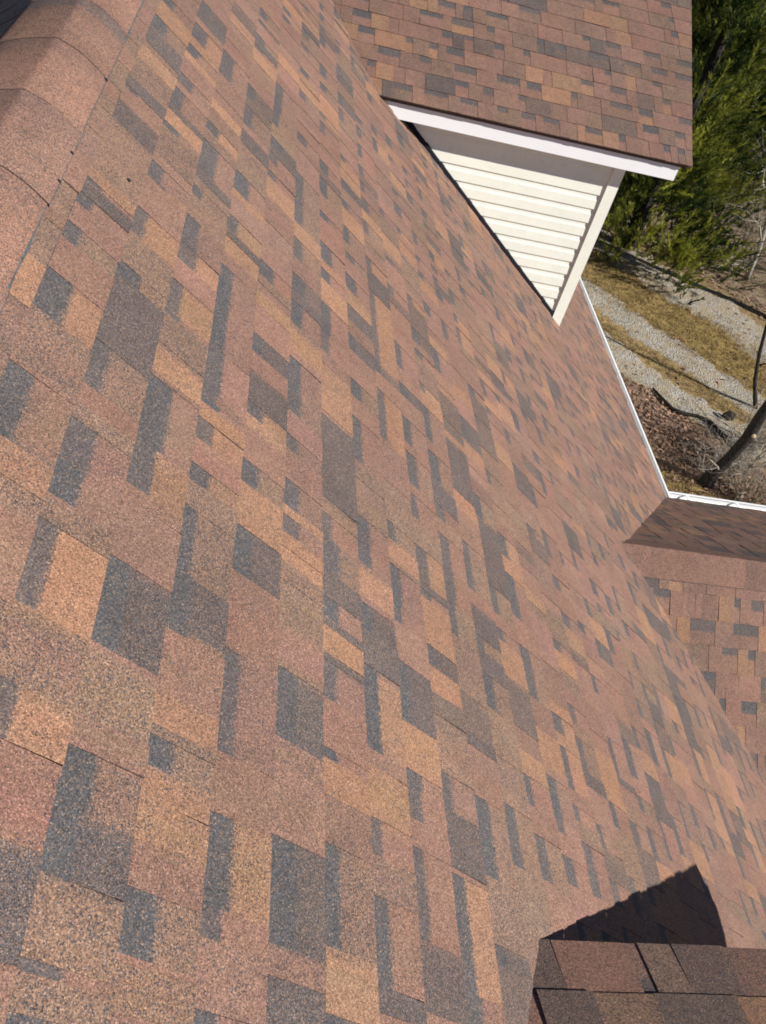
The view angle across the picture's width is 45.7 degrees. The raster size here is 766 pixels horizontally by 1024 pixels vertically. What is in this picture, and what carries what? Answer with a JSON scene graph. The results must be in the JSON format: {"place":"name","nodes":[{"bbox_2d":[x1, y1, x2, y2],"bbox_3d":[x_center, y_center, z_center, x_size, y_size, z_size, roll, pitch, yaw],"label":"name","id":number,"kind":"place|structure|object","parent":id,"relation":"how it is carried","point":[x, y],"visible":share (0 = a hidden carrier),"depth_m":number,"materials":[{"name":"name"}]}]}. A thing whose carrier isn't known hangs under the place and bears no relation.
{"place":"outdoors","nodes":[
{"label":"outdoors","id":0,"kind":"place"},
{"bbox_2d":[581,178,765,503],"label":"ground","id":1,"kind":"structure","parent":0,"point":[758,293],"depth_m":17.34,"materials":[{"name":"brown soil"}]},
{"bbox_2d":[0,0,765,1023],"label":"shingled house","id":2,"kind":"structure","parent":1,"relation":"on","point":[382,614],"depth_m":2.41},
{"bbox_2d":[581,222,765,501],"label":"dead grass","id":3,"kind":"structure","parent":1,"relation":"on","point":[694,325],"depth_m":17.74,"materials":[{"name":"brown plant"}]},
{"bbox_2d":[584,226,765,505],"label":"fallen leaves","id":4,"kind":"object","parent":1,"relation":"on","point":[686,425],"depth_m":15.22,"materials":[{"name":"brown plant"}]},
{"bbox_2d":[595,0,765,304],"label":"conifer tree","id":5,"kind":"object","parent":1,"relation":"on","point":[730,16],"visible":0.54,"depth_m":18.02,"materials":[{"name":"green plant"}]},
{"bbox_2d":[671,431,761,486],"bbox_3d":[5.173,-0.906,14.046,1.275,1.030,1.052,8,43,-11],"label":"leafless shrub","id":6,"kind":"object","parent":1,"relation":"on","point":[715,454],"visible":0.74,"depth_m":14.23,"materials":[{"name":"brown plant"}]},
{"bbox_2d":[686,380,765,487],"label":"leafless shrub","id":7,"kind":"object","parent":1,"relation":"on","point":[752,449],"visible":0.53,"depth_m":14.39,"materials":[{"name":"grey plant"}]},
{"bbox_2d":[688,0,765,220],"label":"conifer tree","id":8,"kind":"object","parent":1,"relation":"on","point":[759,137],"visible":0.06,"depth_m":21.69,"materials":[{"name":"green plant"}]},
{"bbox_2d":[688,128,765,280],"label":"bare tree","id":9,"kind":"object","parent":1,"relation":"on","point":[748,273],"visible":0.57,"depth_m":19.68,"materials":[{"name":"grey plant"}]},
{"bbox_2d":[691,400,765,488],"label":"bare tree","id":10,"kind":"object","parent":1,"relation":"on","point":[743,442],"visible":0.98,"depth_m":13.61,"materials":[{"name":"brown plant"}]},
{"bbox_2d":[696,111,765,210],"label":"leafless shrub","id":11,"kind":"object","parent":1,"relation":"on","point":[730,176],"visible":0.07,"depth_m":21.98,"materials":[{"name":"brown plant"}]},
{"bbox_2d":[703,27,765,210],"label":"conifer tree","id":12,"kind":"object","parent":1,"relation":"on","point":[750,107],"visible":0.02,"depth_m":22.71,"materials":[{"name":"green plant"}]},
{"bbox_2d":[715,439,765,504],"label":"leafless shrub","id":13,"kind":"object","parent":1,"relation":"on","point":[740,494],"visible":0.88,"depth_m":13.88,"materials":[{"name":"brown plant"}]},
{"bbox_2d":[722,174,765,266],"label":"leafless shrub","id":14,"kind":"object","parent":1,"relation":"on","point":[749,235],"visible":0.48,"depth_m":21.05,"materials":[{"name":"brown plant"}]},
{"bbox_2d":[726,377,765,452],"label":"leafless shrub","id":15,"kind":"object","parent":1,"relation":"on","point":[761,432],"visible":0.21,"depth_m":14.97,"materials":[{"name":"brown plant"}]},
{"bbox_2d":[729,167,765,234],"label":"leafless shrub","id":16,"kind":"object","parent":1,"relation":"on","point":[751,224],"visible":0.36,"depth_m":22.28,"materials":[{"name":"brown plant"}]},
{"bbox_2d":[753,325,765,408],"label":"bare tree","id":17,"kind":"object","parent":1,"relation":"on","point":[755,377],"visible":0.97,"depth_m":15.94,"materials":[{"name":"brown plant"}]},
{"bbox_2d":[581,276,765,414],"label":"gravel track","id":18,"kind":"structure","parent":0,"point":[735,389],"depth_m":17.15,"materials":[{"name":"grey gravel"}]},
{"bbox_2d":[593,228,765,362],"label":"gravel track","id":19,"kind":"structure","parent":0,"point":[723,306],"depth_m":18.94,"materials":[{"name":"grey gravel"}]},
{"bbox_2d":[603,332,765,465],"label":"gravel track","id":20,"kind":"structure","parent":0,"point":[623,358],"depth_m":16.08,"materials":[{"name":"grey gravel"}]},
{"bbox_2d":[721,411,736,420],"bbox_3d":[6.027,-1.682,15.805,0.264,0.163,0.128,8,43,-11],"label":"rotten log chunk","id":21,"kind":"object","parent":20,"relation":"on","point":[730,416],"visible":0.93,"depth_m":15.77,"materials":[{"name":"grey plant"}]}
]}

